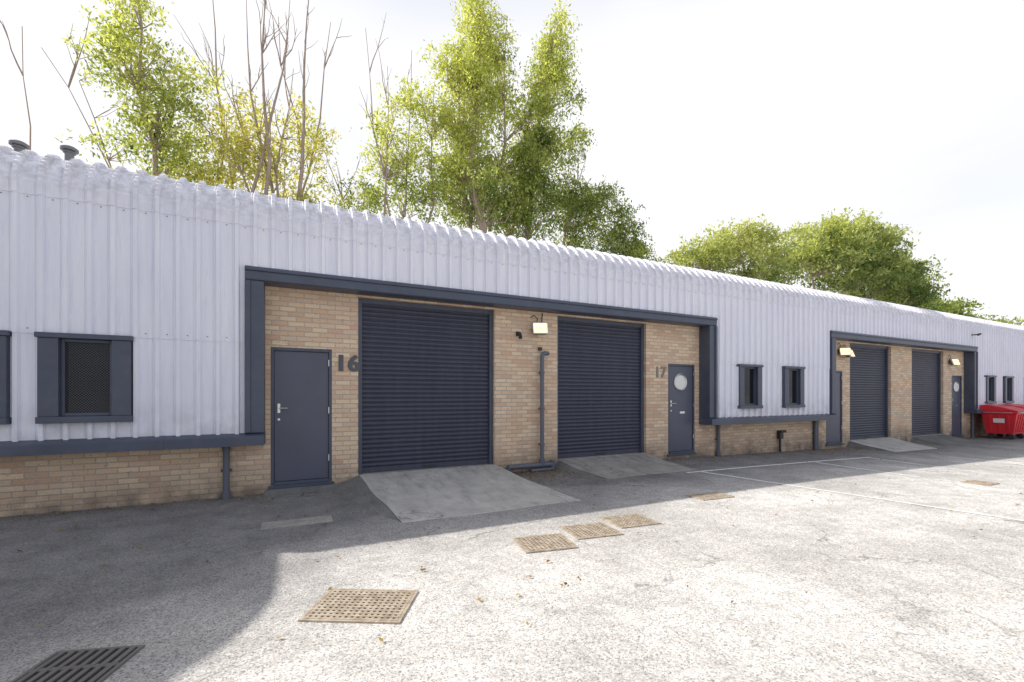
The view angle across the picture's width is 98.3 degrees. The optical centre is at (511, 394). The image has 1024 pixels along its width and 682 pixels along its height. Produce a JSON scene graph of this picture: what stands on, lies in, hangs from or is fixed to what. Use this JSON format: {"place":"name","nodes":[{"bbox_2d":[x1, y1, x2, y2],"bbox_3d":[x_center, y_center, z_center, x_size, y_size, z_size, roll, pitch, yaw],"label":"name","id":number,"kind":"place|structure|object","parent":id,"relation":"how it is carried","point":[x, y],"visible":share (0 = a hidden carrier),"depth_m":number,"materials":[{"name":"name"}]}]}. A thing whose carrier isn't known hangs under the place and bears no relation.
{"place":"outdoors","nodes":[
{"label":"outdoors","id":0,"kind":"place"},
{"bbox_2d":[0,433,1023,681],"bbox_3d":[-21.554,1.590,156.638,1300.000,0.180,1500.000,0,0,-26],"label":"asphalt yard ground","id":1,"kind":"structure","parent":0,"point":[890,589],"depth_m":3.55,"materials":[{"name":"grey asphalt"}]},
{"bbox_2d":[0,20,30,149],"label":"bare sapling","id":2,"kind":"object","parent":1,"relation":"on","point":[22,72],"visible":0.19,"depth_m":10.11,"materials":[{"name":"brown plant"}]},
{"bbox_2d":[11,645,144,681],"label":"drain grate","id":3,"kind":"object","parent":1,"relation":"on","point":[92,665],"visible":0.98,"depth_m":2.43,"materials":[{"name":"metal"}]},
{"bbox_2d":[56,0,232,185],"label":"willow tree","id":4,"kind":"object","parent":1,"relation":"on","point":[138,82],"visible":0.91,"depth_m":11.62,"materials":[{"name":"green plant"}]},
{"bbox_2d":[41,0,348,205],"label":"bare willow tree","id":5,"kind":"object","parent":1,"relation":"on","point":[244,143],"visible":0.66,"depth_m":12.86,"materials":[{"name":"yellow plant"}]},
{"bbox_2d":[260,515,332,529],"bbox_3d":[-2.514,1.507,5.194,0.750,0.026,0.300,0,0,-26],"label":"concrete patch","id":6,"kind":"object","parent":1,"relation":"on","point":[294,522],"visible":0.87,"depth_m":5.17,"materials":[{"name":"grey concrete"}]},
{"bbox_2d":[261,483,337,498],"bbox_3d":[-3.135,1.468,6.753,1.226,0.103,0.335,0,0,-26],"label":"concrete step","id":7,"kind":"object","parent":1,"relation":"on","point":[296,491],"visible":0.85,"depth_m":6.71,"materials":[{"name":"grey concrete"}]},
{"bbox_2d":[298,588,418,623],"bbox_3d":[-1.062,1.502,3.145,0.680,0.028,0.480,0,0,3],"label":"manhole cover","id":8,"kind":"object","parent":1,"relation":"on","point":[365,606],"visible":0.98,"depth_m":3.11,"materials":[{"name":"metal"}]},
{"bbox_2d":[316,16,466,225],"bbox_3d":[-4.025,-5.614,14.742,4.879,14.238,2.590,0,0,-26],"label":"slender willow tree","id":9,"kind":"object","parent":1,"relation":"on","point":[385,132],"visible":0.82,"depth_m":14.66,"materials":[{"name":"green plant"}]},
{"bbox_2d":[332,465,580,522],"bbox_3d":[-0.978,1.417,6.664,3.298,0.205,2.508,0,0,-26],"label":"concrete apron","id":10,"kind":"object","parent":1,"relation":"on","point":[410,496],"visible":0.95,"depth_m":6.53,"materials":[{"name":"grey concrete"}]},
{"bbox_2d":[0,145,1023,516],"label":"industrial unit terrace","id":11,"kind":"structure","parent":1,"relation":"on","point":[164,339],"depth_m":7.32,"materials":[{"name":"white metal"}]},
{"bbox_2d":[8,139,29,151],"bbox_3d":[-7.212,-3.380,6.477,0.210,0.660,0.210,0,0,-26],"label":"roof vent cowl","id":12,"kind":"object","parent":11,"relation":"on","point":[17,145],"visible":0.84,"depth_m":6.43,"materials":[{"name":"grey metal"}]},
{"bbox_2d":[60,145,78,160],"bbox_3d":[-6.718,-3.410,6.721,0.210,0.720,0.210,0,0,-26],"label":"roof vent cowl","id":13,"kind":"object","parent":11,"relation":"on","point":[69,151],"visible":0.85,"depth_m":6.67,"materials":[{"name":"grey metal"}]},
{"bbox_2d":[0,330,1014,424],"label":"window frames","id":14,"kind":"structure","parent":11,"relation":"in","point":[51,346],"depth_m":5.56,"materials":[{"name":"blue metal"}]},
{"bbox_2d":[516,331,521,338],"bbox_3d":[0.144,-1.135,8.475,0.080,0.151,0.153,0,0,-26],"label":"security sensor","id":15,"kind":"object","parent":11,"relation":"attached to","point":[519,334],"visible":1,"depth_m":8.44,"materials":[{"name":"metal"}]},
{"bbox_2d":[66,342,1007,412],"bbox_3d":[13.486,-0.210,14.906,44.740,0.898,0.015,0,0,-26],"label":"window glass","id":16,"kind":"structure","parent":11,"relation":"in","point":[748,372],"depth_m":5.62,"materials":[{"name":"black glass"}]},
{"bbox_2d":[530,315,547,334],"bbox_3d":[0.526,-1.357,8.621,0.320,0.400,0.242,0,0,-6],"label":"wall floodlight","id":17,"kind":"object","parent":11,"relation":"attached to","point":[540,328],"depth_m":8.55,"materials":[{"name":"white plastic"}]},
{"bbox_2d":[274,351,959,481],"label":"steel doors","id":18,"kind":"structure","parent":11,"relation":"in","point":[300,378],"depth_m":6.96,"materials":[{"name":"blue metal"}]},
{"bbox_2d":[838,343,851,355],"bbox_3d":[9.920,-1.357,13.255,0.351,0.400,0.226,0,0,14],"label":"wall floodlight","id":19,"kind":"object","parent":11,"relation":"attached to","point":[844,352],"depth_m":13.19,"materials":[{"name":"white plastic"}]},
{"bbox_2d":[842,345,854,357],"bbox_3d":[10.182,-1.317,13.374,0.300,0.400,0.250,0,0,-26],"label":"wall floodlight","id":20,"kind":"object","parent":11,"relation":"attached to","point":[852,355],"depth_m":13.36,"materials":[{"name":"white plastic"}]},
{"bbox_2d":[949,355,960,365],"bbox_3d":[16.416,-1.277,16.463,0.314,0.400,0.243,0,0,-9],"label":"wall floodlight","id":21,"kind":"object","parent":11,"relation":"attached to","point":[954,362],"depth_m":16.41,"materials":[{"name":"white plastic"}]},
{"bbox_2d":[5,436,1023,641],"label":"fallen leaves","id":22,"kind":"object","parent":1,"relation":"on","point":[381,639],"visible":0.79,"depth_m":6.40,"materials":[{"name":"brown plant"}]},
{"bbox_2d":[404,0,671,262],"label":"tall willow tree","id":23,"kind":"object","parent":1,"relation":"on","point":[527,179],"visible":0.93,"depth_m":16.31,"materials":[{"name":"green plant"}]},
{"bbox_2d":[512,533,578,553],"bbox_3d":[0.327,1.502,4.466,0.540,0.028,0.460,0,0,-16],"label":"manhole cover","id":24,"kind":"object","parent":1,"relation":"on","point":[542,543],"visible":0.98,"depth_m":4.42,"materials":[{"name":"metal"}]},
{"bbox_2d":[560,522,623,539],"bbox_3d":[0.866,1.502,4.866,0.540,0.028,0.460,0,0,-18],"label":"manhole cover","id":25,"kind":"object","parent":1,"relation":"on","point":[589,531],"visible":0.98,"depth_m":4.84,"materials":[{"name":"metal"}]},
{"bbox_2d":[555,453,695,478],"bbox_3d":[2.308,1.419,8.909,2.747,0.208,1.390,0,0,-26],"label":"concrete apron","id":26,"kind":"object","parent":1,"relation":"on","point":[610,467],"visible":0.94,"depth_m":8.84,"materials":[{"name":"grey concrete"}]},
{"bbox_2d":[600,513,661,528],"bbox_3d":[1.400,1.502,5.252,0.540,0.028,0.460,0,0,-20],"label":"manhole cover","id":27,"kind":"object","parent":1,"relation":"on","point":[624,521],"visible":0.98,"depth_m":5.23,"materials":[{"name":"metal"}]},
{"bbox_2d":[686,492,734,500],"bbox_3d":[2.918,1.502,6.514,0.590,0.028,0.340,0,0,-21],"label":"manhole cover","id":28,"kind":"object","parent":1,"relation":"on","point":[709,496],"visible":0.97,"depth_m":6.46,"materials":[{"name":"metal"}]},
{"bbox_2d":[658,213,818,284],"bbox_3d":[11.716,-4.130,23.538,11.381,11.300,5.065,0,0,-26],"label":"leafy tree","id":29,"kind":"object","parent":1,"relation":"on","point":[723,250],"visible":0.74,"depth_m":22.87,"materials":[{"name":"green plant"}]},
{"bbox_2d":[686,457,869,472],"bbox_3d":[6.173,1.536,9.805,6.251,0.080,0.070,0,0,-25],"label":"parking bay line","id":30,"kind":"object","parent":1,"relation":"on","point":[773,464],"visible":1,"depth_m":9.45,"materials":[{"name":"white paint"}]},
{"bbox_2d":[774,207,952,311],"bbox_3d":[23.451,-5.277,29.534,17.923,13.581,6.106,0,0,-26],"label":"rounded oak tree","id":31,"kind":"object","parent":1,"relation":"on","point":[877,269],"visible":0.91,"depth_m":27.55,"materials":[{"name":"green plant"}]},
{"bbox_2d":[704,472,1023,520],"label":"parking bay line","id":32,"kind":"object","parent":1,"relation":"on","point":[876,498],"visible":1,"depth_m":6.36,"materials":[{"name":"white paint"}]},
{"bbox_2d":[816,462,916,476],"bbox_3d":[7.231,1.534,9.117,0.070,0.004,1.960,0,0,-20],"label":"parking bay line","id":33,"kind":"object","parent":1,"relation":"on","point":[866,469],"visible":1,"depth_m":9.06,"materials":[{"name":"white paint"}]},
{"bbox_2d":[846,437,936,451],"bbox_3d":[11.734,1.545,13.618,2.835,0.265,1.289,0,0,-26],"label":"concrete apron","id":34,"kind":"object","parent":1,"relation":"on","point":[890,444],"visible":0.96,"depth_m":13.48,"materials":[{"name":"grey concrete"}]},
{"bbox_2d":[874,458,974,471],"bbox_3d":[9.141,1.569,10.004,0.070,0.009,2.099,0,0,-14],"label":"parking bay line","id":35,"kind":"object","parent":1,"relation":"on","point":[927,465],"visible":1,"depth_m":9.78,"materials":[{"name":"white paint"}]},
{"bbox_2d":[910,434,974,444],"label":"tarmac ramp","id":36,"kind":"structure","parent":1,"relation":"on","point":[943,439],"depth_m":15.28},
{"bbox_2d":[922,296,1023,325],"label":"distant tree","id":37,"kind":"object","parent":1,"relation":"on","point":[956,307],"visible":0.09,"depth_m":45.66,"materials":[{"name":"green plant"}]},
{"bbox_2d":[960,480,999,485],"bbox_3d":[8.134,1.542,7.695,0.490,0.032,0.340,0,0,-26],"label":"drain grate","id":38,"kind":"object","parent":1,"relation":"on","point":[979,482],"visible":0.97,"depth_m":7.68,"materials":[{"name":"metal"}]},
{"bbox_2d":[980,404,1023,439],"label":"red waste container","id":39,"kind":"object","parent":1,"relation":"on","point":[999,420],"visible":0.98,"depth_m":16.62,"materials":[{"name":"paint"}]},
{"bbox_2d":[1001,404,1023,435],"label":"red waste container","id":40,"kind":"object","parent":1,"relation":"on","point":[1019,405],"visible":0.09,"depth_m":17.61,"materials":[{"name":"paint"}]},
{"bbox_2d":[0,0,1023,325],"label":"sky","id":41,"kind":"structure","parent":0,"point":[911,112],"materials":[{"name":"white"}]}
]}

